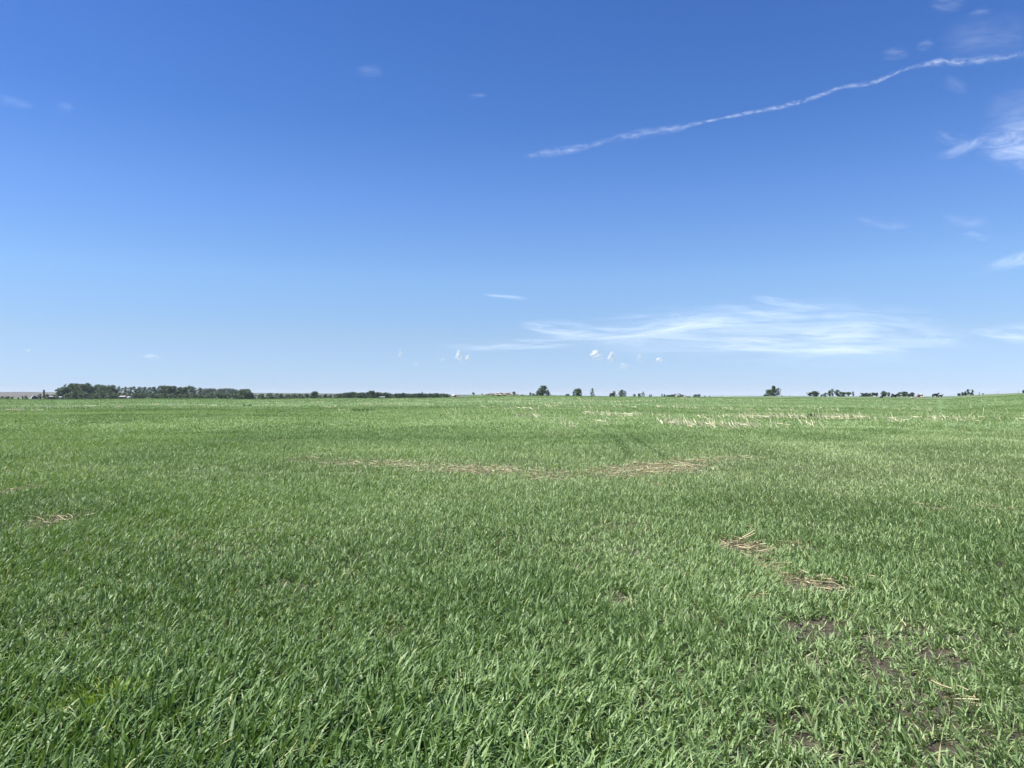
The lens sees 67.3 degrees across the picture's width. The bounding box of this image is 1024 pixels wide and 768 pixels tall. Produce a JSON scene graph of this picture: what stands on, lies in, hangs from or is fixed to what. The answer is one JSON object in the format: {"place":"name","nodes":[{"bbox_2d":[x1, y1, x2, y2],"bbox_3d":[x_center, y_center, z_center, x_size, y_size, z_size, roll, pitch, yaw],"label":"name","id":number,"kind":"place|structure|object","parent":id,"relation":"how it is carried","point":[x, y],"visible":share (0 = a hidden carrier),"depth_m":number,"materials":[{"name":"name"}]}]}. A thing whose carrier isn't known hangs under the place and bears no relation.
{"place":"outdoors","nodes":[
{"label":"outdoors","id":0,"kind":"place"},
{"bbox_2d":[0,392,618,397],"bbox_3d":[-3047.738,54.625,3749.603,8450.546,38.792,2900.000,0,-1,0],"label":"hills","id":1,"kind":"structure","parent":0,"point":[18,394],"depth_m":3268.06,"materials":[{"name":"green plant"}]},
{"bbox_2d":[0,393,1023,767],"bbox_3d":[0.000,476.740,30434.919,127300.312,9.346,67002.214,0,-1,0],"label":"ground","id":2,"kind":"structure","parent":0,"point":[884,665],"depth_m":6.51,"materials":[{"name":"green plant"}]},
{"bbox_2d":[55,387,72,398],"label":"tree","id":3,"kind":"object","parent":2,"relation":"on","point":[61,391],"visible":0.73,"depth_m":796.57,"materials":[{"name":"green plant"}]},
{"bbox_2d":[61,393,72,398],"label":"shrub","id":4,"kind":"object","parent":2,"relation":"on","point":[67,396],"visible":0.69,"depth_m":745.44,"materials":[{"name":"green plant"}]},
{"bbox_2d":[63,383,79,395],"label":"tree","id":5,"kind":"object","parent":2,"relation":"on","point":[73,385],"visible":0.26,"depth_m":811.33,"materials":[{"name":"green plant"}]},
{"bbox_2d":[69,390,80,398],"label":"shrub","id":6,"kind":"object","parent":2,"relation":"on","point":[74,392],"visible":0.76,"depth_m":752.49,"materials":[{"name":"green plant"}]},
{"bbox_2d":[77,392,84,398],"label":"shrub","id":7,"kind":"object","parent":2,"relation":"on","point":[81,396],"visible":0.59,"depth_m":761.91,"materials":[{"name":"green plant"}]},
{"bbox_2d":[74,384,88,394],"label":"tree","id":8,"kind":"object","parent":2,"relation":"on","point":[83,388],"visible":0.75,"depth_m":799.08,"materials":[{"name":"green plant"}]},
{"bbox_2d":[82,392,93,398],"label":"shrub","id":9,"kind":"object","parent":2,"relation":"on","point":[88,396],"visible":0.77,"depth_m":743.60,"materials":[{"name":"green plant"}]},
{"bbox_2d":[84,383,95,397],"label":"tree","id":10,"kind":"object","parent":2,"relation":"on","point":[90,387],"visible":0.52,"depth_m":811.82,"materials":[{"name":"green plant"}]},
{"bbox_2d":[90,393,100,398],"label":"shrub","id":11,"kind":"object","parent":2,"relation":"on","point":[95,394],"visible":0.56,"depth_m":753.35,"materials":[{"name":"green plant"}]},
{"bbox_2d":[48,671,152,714],"bbox_3d":[-2.103,1.614,3.979,0.489,0.185,0.448,0,-1,0],"label":"grass tuft","id":12,"kind":"object","parent":2,"relation":"on","point":[75,696],"visible":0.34,"depth_m":3.97,"materials":[{"name":"green plant"}]},
{"bbox_2d":[99,390,106,398],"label":"shrub","id":13,"kind":"object","parent":2,"relation":"on","point":[102,395],"visible":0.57,"depth_m":760.85,"materials":[{"name":"green plant"}]},
{"bbox_2d":[95,385,113,396],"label":"tree","id":14,"kind":"object","parent":2,"relation":"on","point":[104,388],"visible":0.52,"depth_m":797.78,"materials":[{"name":"green plant"}]},
{"bbox_2d":[103,392,114,398],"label":"shrub","id":15,"kind":"object","parent":2,"relation":"on","point":[108,395],"visible":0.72,"depth_m":744.44,"materials":[{"name":"green plant"}]},
{"bbox_2d":[107,385,118,393],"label":"tree","id":16,"kind":"object","parent":2,"relation":"on","point":[114,389],"visible":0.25,"depth_m":813.62,"materials":[{"name":"green plant"}]},
{"bbox_2d":[121,387,128,395],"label":"tree","id":17,"kind":"object","parent":2,"relation":"on","point":[123,393],"visible":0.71,"depth_m":805.86,"materials":[{"name":"green plant"}]},
{"bbox_2d":[126,387,132,395],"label":"tree","id":18,"kind":"object","parent":2,"relation":"on","point":[129,390],"visible":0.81,"depth_m":805.07,"materials":[{"name":"green plant"}]},
{"bbox_2d":[129,393,139,398],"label":"shrub","id":19,"kind":"object","parent":2,"relation":"on","point":[136,395],"visible":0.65,"depth_m":743.31,"materials":[{"name":"green plant"}]},
{"bbox_2d":[140,387,147,397],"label":"tree","id":20,"kind":"object","parent":2,"relation":"on","point":[143,390],"visible":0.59,"depth_m":804.81,"materials":[{"name":"green plant"}]},
{"bbox_2d":[148,393,158,398],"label":"shrub","id":21,"kind":"object","parent":2,"relation":"on","point":[150,395],"visible":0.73,"depth_m":743.49,"materials":[{"name":"green plant"}]},
{"bbox_2d":[156,385,167,396],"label":"tree","id":22,"kind":"object","parent":2,"relation":"on","point":[163,387],"visible":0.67,"depth_m":809.36,"materials":[{"name":"green plant"}]},
{"bbox_2d":[165,386,174,393],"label":"tree","id":23,"kind":"object","parent":2,"relation":"on","point":[167,389],"visible":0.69,"depth_m":808.92,"materials":[{"name":"green plant"}]},
{"bbox_2d":[167,393,177,398],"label":"shrub","id":24,"kind":"object","parent":2,"relation":"on","point":[171,396],"visible":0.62,"depth_m":743.85,"materials":[{"name":"green plant"}]},
{"bbox_2d":[169,386,176,397],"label":"tree","id":25,"kind":"object","parent":2,"relation":"on","point":[173,388],"visible":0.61,"depth_m":810.60,"materials":[{"name":"green plant"}]},
{"bbox_2d":[174,387,183,398],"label":"tree","id":26,"kind":"object","parent":2,"relation":"on","point":[178,390],"visible":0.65,"depth_m":809.19,"materials":[{"name":"green plant"}]},
{"bbox_2d":[180,387,188,396],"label":"tree","id":27,"kind":"object","parent":2,"relation":"on","point":[185,390],"visible":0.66,"depth_m":809.82,"materials":[{"name":"green plant"}]},
{"bbox_2d":[187,385,194,397],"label":"tree","id":28,"kind":"object","parent":2,"relation":"on","point":[190,389],"visible":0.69,"depth_m":811.00,"materials":[{"name":"green plant"}]},
{"bbox_2d":[203,388,212,394],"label":"tree","id":29,"kind":"object","parent":2,"relation":"on","point":[208,391],"visible":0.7,"depth_m":1497.54,"materials":[{"name":"green plant"}]},
{"bbox_2d":[213,393,223,398],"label":"shrub","id":30,"kind":"object","parent":2,"relation":"on","point":[219,395],"visible":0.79,"depth_m":740.47,"materials":[{"name":"green plant"}]},
{"bbox_2d":[214,389,223,393],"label":"tree","id":31,"kind":"object","parent":2,"relation":"on","point":[220,391],"visible":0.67,"depth_m":1497.42,"materials":[{"name":"green plant"}]},
{"bbox_2d":[226,388,234,393],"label":"tree","id":32,"kind":"object","parent":2,"relation":"on","point":[230,390],"visible":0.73,"depth_m":1496.89,"materials":[{"name":"green plant"}]},
{"bbox_2d":[227,393,239,398],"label":"shrub","id":33,"kind":"object","parent":2,"relation":"on","point":[234,396],"visible":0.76,"depth_m":741.20,"materials":[{"name":"green plant"}]},
{"bbox_2d":[236,389,252,398],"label":"tree","id":34,"kind":"object","parent":2,"relation":"on","point":[246,393],"visible":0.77,"depth_m":756.73,"materials":[{"name":"green plant"}]},
{"bbox_2d":[258,394,269,398],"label":"shrub","id":35,"kind":"object","parent":2,"relation":"on","point":[262,396],"visible":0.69,"depth_m":740.33,"materials":[{"name":"green plant"}]},
{"bbox_2d":[266,393,275,398],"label":"shrub","id":36,"kind":"object","parent":2,"relation":"on","point":[270,396],"visible":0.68,"depth_m":748.46,"materials":[{"name":"green plant"}]},
{"bbox_2d":[276,393,287,398],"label":"shrub","id":37,"kind":"object","parent":2,"relation":"on","point":[282,395],"visible":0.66,"depth_m":740.08,"materials":[{"name":"green plant"}]},
{"bbox_2d":[310,391,318,397],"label":"tree","id":38,"kind":"object","parent":2,"relation":"on","point":[314,394],"visible":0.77,"depth_m":758.86,"materials":[{"name":"green plant"}]},
{"bbox_2d":[335,393,345,397],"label":"tree","id":39,"kind":"object","parent":2,"relation":"on","point":[340,395],"visible":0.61,"depth_m":698.25,"materials":[{"name":"green plant"}]},
{"bbox_2d":[342,392,351,397],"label":"tree","id":40,"kind":"object","parent":2,"relation":"on","point":[349,394],"visible":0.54,"depth_m":709.52,"materials":[{"name":"green plant"}]},
{"bbox_2d":[353,393,362,397],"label":"tree","id":41,"kind":"object","parent":2,"relation":"on","point":[357,395],"visible":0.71,"depth_m":698.20,"materials":[{"name":"green plant"}]},
{"bbox_2d":[368,391,376,397],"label":"tree","id":42,"kind":"object","parent":2,"relation":"on","point":[372,394],"visible":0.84,"depth_m":688.59,"materials":[{"name":"green plant"}]},
{"bbox_2d":[375,392,382,397],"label":"tree","id":43,"kind":"object","parent":2,"relation":"on","point":[379,394],"visible":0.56,"depth_m":698.50,"materials":[{"name":"green plant"}]},
{"bbox_2d":[382,392,389,397],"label":"tree","id":44,"kind":"object","parent":2,"relation":"on","point":[386,394],"visible":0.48,"depth_m":710.29,"materials":[{"name":"green plant"}]},
{"bbox_2d":[392,393,401,397],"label":"tree","id":45,"kind":"object","parent":2,"relation":"on","point":[396,395],"visible":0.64,"depth_m":698.41,"materials":[{"name":"green plant"}]},
{"bbox_2d":[409,393,418,397],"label":"tree","id":46,"kind":"object","parent":2,"relation":"on","point":[413,395],"visible":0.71,"depth_m":698.53,"materials":[{"name":"green plant"}]},
{"bbox_2d":[427,393,435,397],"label":"tree","id":47,"kind":"object","parent":2,"relation":"on","point":[431,395],"visible":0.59,"depth_m":698.78,"materials":[{"name":"green plant"}]},
{"bbox_2d":[466,394,512,396],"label":"earth bank","id":48,"kind":"structure","parent":2,"relation":"on","point":[490,395],"depth_m":286.58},
{"bbox_2d":[0,431,1015,705],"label":"straw litter","id":49,"kind":"object","parent":2,"relation":"on","point":[650,469],"visible":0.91,"depth_m":15.38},
{"bbox_2d":[1,396,1023,429],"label":"corn stubble","id":50,"kind":"object","parent":2,"relation":"on","point":[748,424],"visible":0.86,"depth_m":46.87,"materials":[{"name":"beige plant"}]},
{"bbox_2d":[537,385,548,395],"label":"tree","id":51,"kind":"object","parent":2,"relation":"on","point":[542,389],"visible":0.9,"depth_m":479.13,"materials":[{"name":"green plant"}]},
{"bbox_2d":[76,527,1022,767],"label":"soil clods","id":52,"kind":"object","parent":2,"relation":"on","point":[879,662],"visible":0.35,"depth_m":4.59,"materials":[{"name":"brown soil"}]},
{"bbox_2d":[573,388,581,395],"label":"tree","id":53,"kind":"object","parent":2,"relation":"on","point":[577,391],"visible":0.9,"depth_m":479.11,"materials":[{"name":"green plant"}]},
{"bbox_2d":[742,525,754,537],"bbox_3d":[2.372,1.483,7.739,0.153,0.128,0.038,0,-1,-16],"label":"corn stalk","id":54,"kind":"object","parent":2,"relation":"on","point":[748,533],"visible":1,"depth_m":7.73,"materials":[{"name":"plant"}]},
{"bbox_2d":[770,386,776,395],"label":"tree","id":55,"kind":"object","parent":2,"relation":"on","point":[772,392],"visible":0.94,"depth_m":379.45,"materials":[{"name":"green plant"}]},
{"bbox_2d":[804,411,820,416],"bbox_3d":[19.624,1.978,49.760,1.215,0.395,1.149,1,-1,-40],"label":"weed clump","id":56,"kind":"object","parent":2,"relation":"on","point":[810,414],"visible":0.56,"depth_m":49.61,"materials":[{"name":"green plant"}]},
{"bbox_2d":[812,391,819,396],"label":"tree","id":57,"kind":"object","parent":2,"relation":"on","point":[815,393],"visible":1,"depth_m":429.39,"materials":[{"name":"green plant"}]},
{"bbox_2d":[901,391,907,396],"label":"tree","id":58,"kind":"object","parent":2,"relation":"on","point":[904,394],"visible":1,"depth_m":454.31,"materials":[{"name":"green plant"}]},
{"bbox_2d":[0,0,1023,395],"label":"sky","id":59,"kind":"structure","parent":0,"point":[456,197],"materials":[{"name":"blue"}]}
]}

